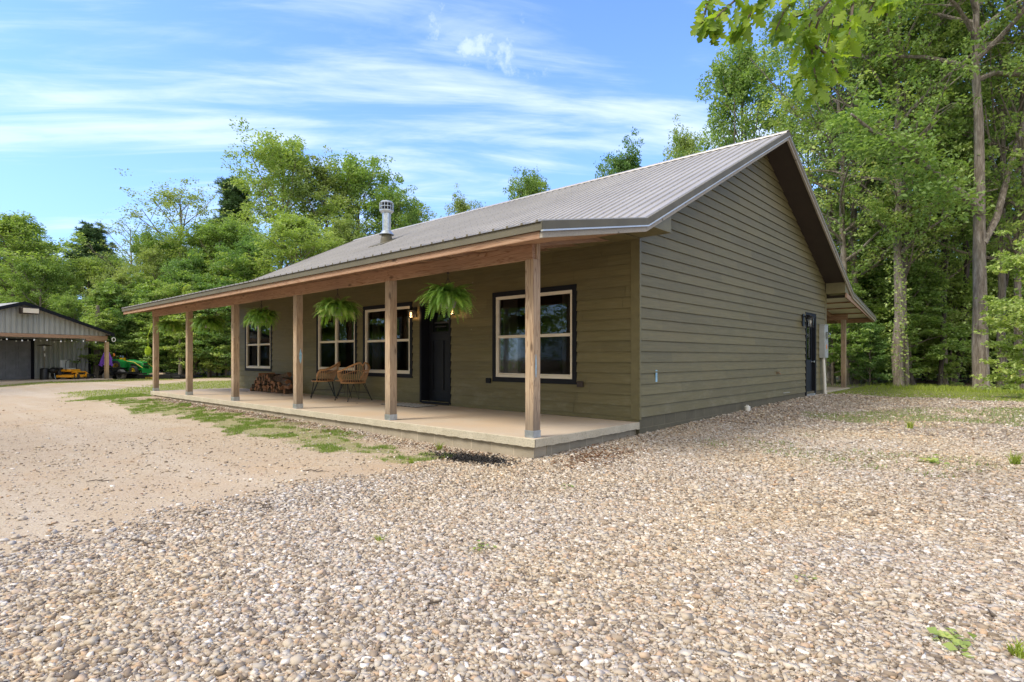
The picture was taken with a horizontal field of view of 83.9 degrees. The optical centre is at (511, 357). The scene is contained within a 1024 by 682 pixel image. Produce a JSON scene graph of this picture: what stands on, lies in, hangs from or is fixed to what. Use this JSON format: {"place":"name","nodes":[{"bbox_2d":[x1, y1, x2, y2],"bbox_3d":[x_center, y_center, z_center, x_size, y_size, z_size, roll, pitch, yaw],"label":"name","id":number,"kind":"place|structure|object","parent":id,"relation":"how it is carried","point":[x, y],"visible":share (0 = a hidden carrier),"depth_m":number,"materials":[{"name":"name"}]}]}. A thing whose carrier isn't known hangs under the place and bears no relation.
{"place":"outdoors","nodes":[
{"label":"outdoors","id":0,"kind":"place"},
{"bbox_2d":[1,375,230,400],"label":"grass","id":1,"kind":"structure","parent":0,"point":[163,388],"depth_m":23.25,"materials":[{"name":"green plant"}]},
{"bbox_2d":[0,0,1022,357],"label":"sky","id":2,"kind":"structure","parent":0,"point":[464,93],"materials":[{"name":"blue"}]},
{"bbox_2d":[0,496,1023,681],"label":"gravel","id":3,"kind":"structure","parent":0,"point":[162,606],"depth_m":3.09,"materials":[{"name":"beige gravel"}]},
{"bbox_2d":[926,627,976,657],"bbox_3d":[1.980,1.245,2.567,0.189,0.101,0.259,0,0,42],"label":"weed tuft","id":4,"kind":"object","parent":3,"relation":"on","point":[949,645],"visible":1,"depth_m":2.54,"materials":[{"name":"green plant"}]},
{"bbox_2d":[1005,635,1023,658],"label":"weed tuft","id":5,"kind":"object","parent":3,"relation":"on","point":[1018,650],"visible":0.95,"depth_m":2.46,"materials":[{"name":"green plant"}]},
{"bbox_2d":[0,422,1023,553],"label":"gravel","id":6,"kind":"structure","parent":0,"point":[786,475],"depth_m":5.94,"materials":[{"name":"beige gravel"}]},
{"bbox_2d":[513,441,665,474],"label":"dead leaves","id":7,"kind":"object","parent":6,"relation":"on","point":[598,455],"visible":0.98,"depth_m":7.25,"materials":[{"name":"brown plant"}]},
{"bbox_2d":[0,369,1023,681],"bbox_3d":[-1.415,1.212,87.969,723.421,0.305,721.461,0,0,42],"label":"ground","id":8,"kind":"structure","parent":0,"point":[18,403],"depth_m":7.42,"materials":[{"name":"grey gravel"}]},
{"bbox_2d":[0,255,85,317],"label":"broadleaf tree","id":9,"kind":"object","parent":8,"relation":"on","point":[41,271],"visible":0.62,"depth_m":36.53,"materials":[{"name":"green plant"}]},
{"bbox_2d":[0,210,86,315],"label":"broadleaf tree","id":10,"kind":"object","parent":8,"relation":"on","point":[14,228],"visible":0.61,"depth_m":38.65,"materials":[{"name":"green plant"}]},
{"bbox_2d":[0,301,114,384],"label":"garage","id":11,"kind":"structure","parent":8,"relation":"on","point":[21,362],"depth_m":29.55,"materials":[{"name":"grey metal"}]},
{"bbox_2d":[0,338,33,379],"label":"garage door","id":12,"kind":"structure","parent":11,"relation":"in","point":[16,358],"depth_m":29.59,"materials":[{"name":"black paint"}]},
{"bbox_2d":[51,359,89,378],"bbox_3d":[-23.624,0.611,30.485,1.510,1.048,1.200,0,0,2],"label":"riding mower","id":13,"kind":"object","parent":11,"relation":"on","point":[66,370],"visible":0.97,"depth_m":30.25,"materials":[{"name":"metal"}]},
{"bbox_2d":[50,294,88,321],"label":"broadleaf tree","id":14,"kind":"object","parent":8,"relation":"on","point":[71,307],"visible":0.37,"depth_m":35.65,"materials":[{"name":"green plant"}]},
{"bbox_2d":[46,255,124,319],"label":"broadleaf tree","id":15,"kind":"object","parent":8,"relation":"on","point":[83,270],"visible":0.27,"depth_m":40.52,"materials":[{"name":"green plant"}]},
{"bbox_2d":[61,220,116,295],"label":"pine tree","id":16,"kind":"object","parent":8,"relation":"on","point":[91,233],"visible":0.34,"depth_m":45.61,"materials":[{"name":"green plant"}]},
{"bbox_2d":[63,305,130,377],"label":"sapling","id":17,"kind":"object","parent":8,"relation":"on","point":[101,320],"visible":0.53,"depth_m":33.07,"materials":[{"name":"green plant"}]},
{"bbox_2d":[77,251,131,319],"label":"broadleaf tree","id":18,"kind":"object","parent":8,"relation":"on","point":[104,263],"visible":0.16,"depth_m":41.13,"materials":[{"name":"green plant"}]},
{"bbox_2d":[79,268,136,329],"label":"broadleaf tree","id":19,"kind":"object","parent":8,"relation":"on","point":[117,279],"visible":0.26,"depth_m":35.42,"materials":[{"name":"green plant"}]},
{"bbox_2d":[78,278,149,375],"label":"sapling","id":20,"kind":"object","parent":8,"relation":"on","point":[106,295],"visible":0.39,"depth_m":34.28,"materials":[{"name":"green plant"}]},
{"bbox_2d":[74,212,163,290],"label":"sparse tree","id":21,"kind":"object","parent":8,"relation":"on","point":[118,229],"visible":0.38,"depth_m":41.30,"materials":[{"name":"green plant"}]},
{"bbox_2d":[91,292,152,367],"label":"sapling","id":22,"kind":"object","parent":8,"relation":"on","point":[118,327],"visible":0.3,"depth_m":33.99,"materials":[{"name":"green plant"}]},
{"bbox_2d":[98,367,146,378],"bbox_3d":[-21.643,0.915,31.937,2.450,0.740,1.160,0,0,6],"label":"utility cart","id":23,"kind":"object","parent":8,"relation":"on","point":[113,371],"visible":0.45,"depth_m":31.59,"materials":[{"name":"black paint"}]},
{"bbox_2d":[113,290,151,358],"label":"broadleaf tree","id":24,"kind":"object","parent":8,"relation":"on","point":[130,315],"visible":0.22,"depth_m":34.09,"materials":[{"name":"green plant"}]},
{"bbox_2d":[101,240,174,292],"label":"broadleaf tree","id":25,"kind":"object","parent":8,"relation":"on","point":[154,257],"visible":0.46,"depth_m":37.27,"materials":[{"name":"green plant"}]},
{"bbox_2d":[116,292,168,369],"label":"sapling","id":26,"kind":"object","parent":8,"relation":"on","point":[133,331],"visible":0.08,"depth_m":34.25,"materials":[{"name":"green plant"}]},
{"bbox_2d":[114,273,176,369],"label":"sapling","id":27,"kind":"object","parent":8,"relation":"on","point":[147,281],"visible":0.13,"depth_m":35.63,"materials":[{"name":"green plant"}]},
{"bbox_2d":[115,226,184,361],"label":"broadleaf tree","id":28,"kind":"object","parent":8,"relation":"on","point":[147,238],"visible":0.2,"depth_m":39.38,"materials":[{"name":"green plant"}]},
{"bbox_2d":[118,282,185,372],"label":"sapling","id":29,"kind":"object","parent":8,"relation":"on","point":[140,322],"visible":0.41,"depth_m":33.99,"materials":[{"name":"green plant"}]},
{"bbox_2d":[112,373,202,378],"bbox_3d":[-20.502,1.060,33.051,4.685,0.450,2.195,0,0,6],"label":"flatbed trailer","id":30,"kind":"object","parent":8,"relation":"on","point":[148,376],"visible":0.5,"depth_m":32.11,"materials":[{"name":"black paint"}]},
{"bbox_2d":[110,349,152,375],"bbox_3d":[-21.688,0.278,32.869,2.683,1.523,1.118,0,0,15],"label":"farm tractor","id":31,"kind":"object","parent":30,"relation":"on","point":[132,365],"visible":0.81,"depth_m":32.60,"materials":[{"name":"metal"}]},
{"bbox_2d":[130,282,194,374],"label":"broadleaf tree","id":32,"kind":"object","parent":8,"relation":"on","point":[166,290],"visible":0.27,"depth_m":34.01,"materials":[{"name":"green plant"}]},
{"bbox_2d":[103,168,231,373],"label":"broadleaf tree","id":33,"kind":"object","parent":8,"relation":"on","point":[170,199],"visible":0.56,"depth_m":40.86,"materials":[{"name":"green plant"}]},
{"bbox_2d":[139,265,204,366],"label":"sapling","id":34,"kind":"object","parent":8,"relation":"on","point":[170,283],"visible":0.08,"depth_m":35.74,"materials":[{"name":"green plant"}]},
{"bbox_2d":[140,282,221,374],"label":"sapling","id":35,"kind":"object","parent":8,"relation":"on","point":[175,317],"visible":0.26,"depth_m":33.48,"materials":[{"name":"green plant"}]},
{"bbox_2d":[149,246,222,374],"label":"broadleaf tree","id":36,"kind":"object","parent":8,"relation":"on","point":[191,264],"visible":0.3,"depth_m":35.37,"materials":[{"name":"green plant"}]},
{"bbox_2d":[152,221,244,373],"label":"broadleaf tree","id":37,"kind":"object","parent":8,"relation":"on","point":[183,248],"visible":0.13,"depth_m":38.67,"materials":[{"name":"green plant"}]},
{"bbox_2d":[166,282,230,376],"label":"sapling","id":38,"kind":"object","parent":8,"relation":"on","point":[184,365],"visible":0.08,"depth_m":33.77,"materials":[{"name":"green plant"}]},
{"bbox_2d":[160,252,238,376],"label":"sapling","id":39,"kind":"object","parent":8,"relation":"on","point":[217,273],"visible":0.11,"depth_m":35.68,"materials":[{"name":"green plant"}]},
{"bbox_2d":[193,278,236,377],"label":"sapling","id":40,"kind":"object","parent":8,"relation":"on","point":[219,367],"visible":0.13,"depth_m":33.78,"materials":[{"name":"green plant"}]},
{"bbox_2d":[168,212,262,374],"bbox_3d":[-20.430,-4.376,38.601,8.063,11.203,8.204,0,0,-44],"label":"broadleaf tree","id":41,"kind":"object","parent":8,"relation":"on","point":[223,233],"visible":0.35,"depth_m":38.34,"materials":[{"name":"green plant"}]},
{"bbox_2d":[193,276,240,375],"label":"sapling","id":42,"kind":"object","parent":8,"relation":"on","point":[220,309],"visible":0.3,"depth_m":33.47,"materials":[{"name":"green plant"}]},
{"bbox_2d":[207,260,260,369],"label":"sapling","id":43,"kind":"object","parent":8,"relation":"on","point":[248,271],"visible":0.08,"depth_m":34.98,"materials":[{"name":"green plant"}]},
{"bbox_2d":[211,174,274,371],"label":"pine tree","id":44,"kind":"object","parent":8,"relation":"on","point":[233,198],"visible":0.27,"depth_m":46.22,"materials":[{"name":"green plant"}]},
{"bbox_2d":[205,229,293,351],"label":"broadleaf tree","id":45,"kind":"object","parent":8,"relation":"on","point":[249,248],"visible":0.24,"depth_m":35.42,"materials":[{"name":"green plant"}]},
{"bbox_2d":[65,393,450,463],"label":"grass","id":46,"kind":"structure","parent":8,"relation":"on","point":[220,417],"depth_m":10.87,"materials":[{"name":"green plant"}]},
{"bbox_2d":[219,211,347,278],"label":"broadleaf tree","id":47,"kind":"object","parent":8,"relation":"on","point":[305,231],"visible":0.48,"depth_m":34.06,"materials":[{"name":"green plant"}]},
{"bbox_2d":[212,116,367,271],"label":"broadleaf tree","id":48,"kind":"object","parent":8,"relation":"on","point":[275,154],"visible":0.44,"depth_m":42.42,"materials":[{"name":"green plant"}]},
{"bbox_2d":[239,145,362,263],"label":"broadleaf tree","id":49,"kind":"object","parent":8,"relation":"on","point":[330,182],"visible":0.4,"depth_m":44.22,"materials":[{"name":"green plant"}]},
{"bbox_2d":[139,397,485,461],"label":"dead leaves","id":50,"kind":"object","parent":8,"relation":"on","point":[309,427],"visible":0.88,"depth_m":10.58,"materials":[{"name":"plant"}]},
{"bbox_2d":[289,208,367,258],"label":"broadleaf tree","id":51,"kind":"object","parent":8,"relation":"on","point":[347,227],"visible":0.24,"depth_m":37.16,"materials":[{"name":"green plant"}]},
{"bbox_2d":[306,148,407,244],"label":"broadleaf tree","id":52,"kind":"object","parent":8,"relation":"on","point":[352,168],"visible":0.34,"depth_m":45.66,"materials":[{"name":"green plant"}]},
{"bbox_2d":[358,183,428,236],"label":"broadleaf tree","id":53,"kind":"object","parent":8,"relation":"on","point":[401,205],"visible":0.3,"depth_m":45.10,"materials":[{"name":"green plant"}]},
{"bbox_2d":[440,184,486,216],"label":"broadleaf tree","id":54,"kind":"object","parent":8,"relation":"on","point":[460,206],"visible":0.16,"depth_m":39.90,"materials":[{"name":"green plant"}]},
{"bbox_2d":[418,449,534,467],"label":"dead leaves","id":55,"kind":"object","parent":8,"relation":"on","point":[472,458],"visible":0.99,"depth_m":7.22,"materials":[{"name":"black plant"}]},
{"bbox_2d":[121,130,876,457],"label":"house","id":56,"kind":"structure","parent":8,"relation":"on","point":[707,284],"depth_m":11.52,"materials":[{"name":"green"}]},
{"bbox_2d":[154,319,185,337],"bbox_3d":[-10.083,-0.935,16.756,0.889,0.676,0.837,0,0,42],"label":"hanging fern","id":57,"kind":"object","parent":56,"relation":"hanging from","point":[171,326],"visible":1,"depth_m":16.63,"materials":[{"name":"green plant"}]},
{"bbox_2d":[188,312,226,335],"bbox_3d":[-7.841,-0.905,14.751,0.906,0.735,0.904,0,0,23],"label":"hanging fern","id":58,"kind":"object","parent":56,"relation":"hanging from","point":[216,323],"visible":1,"depth_m":14.59,"materials":[{"name":"green plant"}]},
{"bbox_2d":[245,319,271,371],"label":"window","id":59,"kind":"structure","parent":56,"relation":"in","point":[258,344],"depth_m":18.78,"materials":[{"name":"black paint"}]},
{"bbox_2d":[243,301,279,330],"bbox_3d":[-5.562,-0.924,12.707,0.865,0.699,0.919,0,0,-10],"label":"hanging fern","id":60,"kind":"object","parent":56,"relation":"hanging from","point":[258,317],"visible":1,"depth_m":12.52,"materials":[{"name":"green plant"}]},
{"bbox_2d":[310,362,339,397],"bbox_3d":[-4.880,0.568,14.904,0.748,0.939,0.790,0,0,-20],"label":"rattan chair","id":61,"kind":"object","parent":56,"relation":"on","point":[317,380],"visible":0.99,"depth_m":14.72,"materials":[{"name":"wicker"}]},
{"bbox_2d":[314,289,362,324],"bbox_3d":[-3.236,-0.913,10.549,0.885,0.720,0.887,0,0,-30],"label":"hanging fern","id":62,"kind":"object","parent":56,"relation":"hanging from","point":[331,307],"visible":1,"depth_m":10.40,"materials":[{"name":"plant"}]},
{"bbox_2d":[334,362,371,401],"bbox_3d":[-3.812,0.568,13.803,0.748,0.939,0.790,0,0,44],"label":"rattan chair","id":63,"kind":"object","parent":56,"relation":"on","point":[353,382],"visible":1,"depth_m":13.63,"materials":[{"name":"brown wicker"}]},
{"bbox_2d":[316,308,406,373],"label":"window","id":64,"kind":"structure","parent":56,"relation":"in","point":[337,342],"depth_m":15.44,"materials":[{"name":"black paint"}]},
{"bbox_2d":[363,302,412,377],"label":"window","id":65,"kind":"structure","parent":56,"relation":"in","point":[373,346],"depth_m":14.01,"materials":[{"name":"black paint"}]},
{"bbox_2d":[419,303,451,404],"bbox_3d":[-1.615,-0.100,12.628,1.050,2.250,0.270,0,0,42],"label":"front door","id":66,"kind":"structure","parent":56,"relation":"in","point":[435,334],"depth_m":12.85,"materials":[{"name":"black paint"}]},
{"bbox_2d":[415,272,474,323],"bbox_3d":[-0.983,-0.897,8.472,0.930,0.751,0.988,0,0,27],"label":"hanging fern","id":67,"kind":"object","parent":56,"relation":"hanging from","point":[449,297],"visible":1,"depth_m":8.29,"materials":[{"name":"plant"}]},
{"bbox_2d":[492,284,576,384],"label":"window","id":68,"kind":"structure","parent":56,"relation":"in","point":[558,304],"depth_m":10.96,"materials":[{"name":"black paint"}]},
{"bbox_2d":[805,312,815,395],"bbox_3d":[8.489,-0.095,16.273,0.125,2.360,1.030,0,0,42],"label":"side door","id":69,"kind":"structure","parent":56,"relation":"in","point":[810,349],"depth_m":16.46,"materials":[{"name":"black paint"}]},
{"bbox_2d":[0,402,1023,681],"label":"gravel chips","id":70,"kind":"object","parent":8,"relation":"on","point":[428,496],"visible":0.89,"depth_m":6.17,"materials":[{"name":"gravel"}]},
{"bbox_2d":[8,393,1023,675],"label":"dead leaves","id":71,"kind":"object","parent":8,"relation":"on","point":[428,447],"visible":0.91,"depth_m":5.72,"materials":[{"name":"brown plant"}]},
{"bbox_2d":[502,166,550,199],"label":"broadleaf tree","id":72,"kind":"object","parent":8,"relation":"on","point":[531,184],"visible":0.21,"depth_m":37.34,"materials":[{"name":"green plant"}]},
{"bbox_2d":[593,127,644,178],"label":"broadleaf tree","id":73,"kind":"object","parent":8,"relation":"on","point":[629,161],"visible":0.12,"depth_m":35.51,"materials":[{"name":"green plant"}]},
{"bbox_2d":[660,114,723,160],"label":"broadleaf tree","id":74,"kind":"object","parent":8,"relation":"on","point":[688,144],"visible":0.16,"depth_m":33.70,"materials":[{"name":"green plant"}]},
{"bbox_2d":[665,36,826,210],"bbox_3d":[11.992,-7.790,29.650,8.016,17.889,7.878,0,0,15],"label":"broadleaf tree","id":75,"kind":"object","parent":8,"relation":"on","point":[732,82],"visible":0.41,"depth_m":28.24,"materials":[{"name":"green plant"}]},
{"bbox_2d":[752,70,866,256],"bbox_3d":[14.631,-6.364,27.979,6.430,15.060,6.354,0,0,-14],"label":"forest tree","id":76,"kind":"object","parent":8,"relation":"on","point":[776,113],"visible":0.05,"depth_m":27.43,"materials":[{"name":"green plant"}]},
{"bbox_2d":[733,0,941,382],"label":"forest tree","id":77,"kind":"object","parent":8,"relation":"on","point":[829,222],"visible":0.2,"depth_m":24.45,"materials":[{"name":"green plant"}]},
{"bbox_2d":[827,273,877,384],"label":"sapling","id":78,"kind":"object","parent":8,"relation":"on","point":[834,349],"visible":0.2,"depth_m":22.21,"materials":[{"name":"green plant"}]},
{"bbox_2d":[749,0,956,384],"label":"forest tree","id":79,"kind":"object","parent":8,"relation":"on","point":[844,258],"visible":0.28,"depth_m":22.50,"materials":[{"name":"green plant"}]},
{"bbox_2d":[701,393,1023,477],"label":"grass","id":80,"kind":"structure","parent":8,"relation":"on","point":[922,417],"depth_m":10.79,"materials":[{"name":"green plant"}]},
{"bbox_2d":[829,249,907,382],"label":"sapling","id":81,"kind":"object","parent":8,"relation":"on","point":[878,297],"visible":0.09,"depth_m":24.03,"materials":[{"name":"green plant"}]},
{"bbox_2d":[847,320,892,383],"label":"sapling","id":82,"kind":"object","parent":8,"relation":"on","point":[883,357],"visible":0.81,"depth_m":21.84,"materials":[{"name":"green plant"}]},
{"bbox_2d":[763,2,982,383],"bbox_3d":[14.338,-7.200,24.020,7.520,16.734,7.432,0,0,5],"label":"forest tree","id":83,"kind":"object","parent":8,"relation":"on","point":[854,214],"visible":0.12,"depth_m":23.29,"materials":[{"name":"green plant"}]},
{"bbox_2d":[828,266,917,382],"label":"sapling","id":84,"kind":"object","parent":8,"relation":"on","point":[868,278],"visible":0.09,"depth_m":24.11,"materials":[{"name":"green plant"}]},
{"bbox_2d":[803,19,948,381],"bbox_3d":[16.038,-7.974,25.640,5.956,18.355,5.596,0,0,0],"label":"forest tree","id":85,"kind":"object","parent":8,"relation":"on","point":[859,178],"visible":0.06,"depth_m":25.41,"materials":[{"name":"green plant"}]},
{"bbox_2d":[847,253,945,382],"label":"sapling","id":86,"kind":"object","parent":8,"relation":"on","point":[881,306],"visible":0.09,"depth_m":23.67,"materials":[{"name":"green plant"}]},
{"bbox_2d":[795,0,1004,385],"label":"forest tree","id":87,"kind":"object","parent":8,"relation":"on","point":[947,131],"visible":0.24,"depth_m":21.37,"materials":[{"name":"green plant"}]},
{"bbox_2d":[811,0,998,385],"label":"forest tree","id":88,"kind":"object","parent":8,"relation":"on","point":[949,229],"visible":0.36,"depth_m":21.26,"materials":[{"name":"green plant"}]},
{"bbox_2d":[790,0,1023,386],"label":"forest tree","id":89,"kind":"object","parent":8,"relation":"on","point":[897,247],"visible":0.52,"depth_m":20.60,"materials":[{"name":"green plant"}]},
{"bbox_2d":[883,258,911,382],"bbox_3d":[13.867,-1.333,20.494,0.876,4.494,0.913,0,0,42],"label":"ivy","id":90,"kind":"object","parent":89,"relation":"attached to","point":[901,325],"visible":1,"depth_m":20.48,"materials":[{"name":"green plant"}]},
{"bbox_2d":[852,252,971,380],"bbox_3d":[16.159,-1.521,23.088,4.212,5.417,4.027,0,0,24],"label":"sapling","id":91,"kind":"object","parent":8,"relation":"on","point":[925,291],"visible":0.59,"depth_m":22.39,"materials":[{"name":"green plant"}]},
{"bbox_2d":[877,284,958,381],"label":"sapling","id":92,"kind":"object","parent":8,"relation":"on","point":[920,338],"visible":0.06,"depth_m":24.61,"materials":[{"name":"green plant"}]},
{"bbox_2d":[814,0,1023,389],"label":"oak tree","id":93,"kind":"object","parent":8,"relation":"on","point":[975,204],"visible":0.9,"depth_m":19.32,"materials":[{"name":"green plant"}]},
{"bbox_2d":[827,382,1023,409],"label":"grass","id":94,"kind":"structure","parent":8,"relation":"on","point":[979,395],"depth_m":17.69,"materials":[{"name":"green plant"}]},
{"bbox_2d":[836,382,1023,394],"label":"tall grass","id":95,"kind":"structure","parent":8,"relation":"on","point":[998,390],"depth_m":19.06,"materials":[{"name":"green plant"}]},
{"bbox_2d":[885,40,1008,384],"bbox_3d":[17.354,-6.087,22.971,4.186,14.531,3.441,0,0,37],"label":"forest tree","id":96,"kind":"object","parent":8,"relation":"on","point":[941,362],"visible":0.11,"depth_m":22.79,"materials":[{"name":"green plant"}]},
{"bbox_2d":[877,0,1022,384],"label":"forest tree","id":97,"kind":"object","parent":8,"relation":"on","point":[945,380],"visible":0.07,"depth_m":22.73,"materials":[{"name":"green plant"}]},
{"bbox_2d":[894,0,1020,382],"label":"forest tree","id":98,"kind":"object","parent":8,"relation":"on","point":[966,270],"visible":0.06,"depth_m":22.70,"materials":[{"name":"green plant"}]},
{"bbox_2d":[913,253,1010,384],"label":"sapling","id":99,"kind":"object","parent":8,"relation":"on","point":[957,281],"visible":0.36,"depth_m":23.45,"materials":[{"name":"green plant"}]},
{"bbox_2d":[907,0,1023,387],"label":"forest tree","id":100,"kind":"object","parent":8,"relation":"on","point":[1020,155],"visible":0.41,"depth_m":20.60,"materials":[{"name":"green plant"}]},
{"bbox_2d":[910,0,1023,386],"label":"forest tree","id":101,"kind":"object","parent":8,"relation":"on","point":[1002,137],"visible":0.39,"depth_m":21.36,"materials":[{"name":"green plant"}]},
{"bbox_2d":[938,262,1023,383],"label":"sapling","id":102,"kind":"object","parent":8,"relation":"on","point":[990,281],"visible":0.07,"depth_m":24.34,"materials":[{"name":"green plant"}]},
{"bbox_2d":[941,54,1020,375],"bbox_3d":[21.164,-5.819,24.057,6.046,13.993,4.970,0,0,-37],"label":"forest tree","id":103,"kind":"object","parent":8,"relation":"on","point":[997,160],"visible":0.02,"depth_m":23.95,"materials":[{"name":"green plant"}]},
{"bbox_2d":[961,265,1023,383],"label":"sapling","id":104,"kind":"object","parent":8,"relation":"on","point":[1010,284],"visible":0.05,"depth_m":24.49,"materials":[{"name":"green plant"}]},
{"bbox_2d":[969,220,1023,398],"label":"sapling","id":105,"kind":"object","parent":8,"relation":"on","point":[1016,315],"visible":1,"depth_m":15.76,"materials":[{"name":"green plant"}]},
{"bbox_2d":[2,390,1023,441],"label":"gravel","id":106,"kind":"structure","parent":0,"point":[893,405],"depth_m":11.78,"materials":[{"name":"beige gravel"}]},
{"bbox_2d":[690,0,907,109],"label":"oak branch","id":107,"kind":"object","parent":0,"point":[711,25],"visible":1,"depth_m":4.21,"materials":[{"name":"green plant"}]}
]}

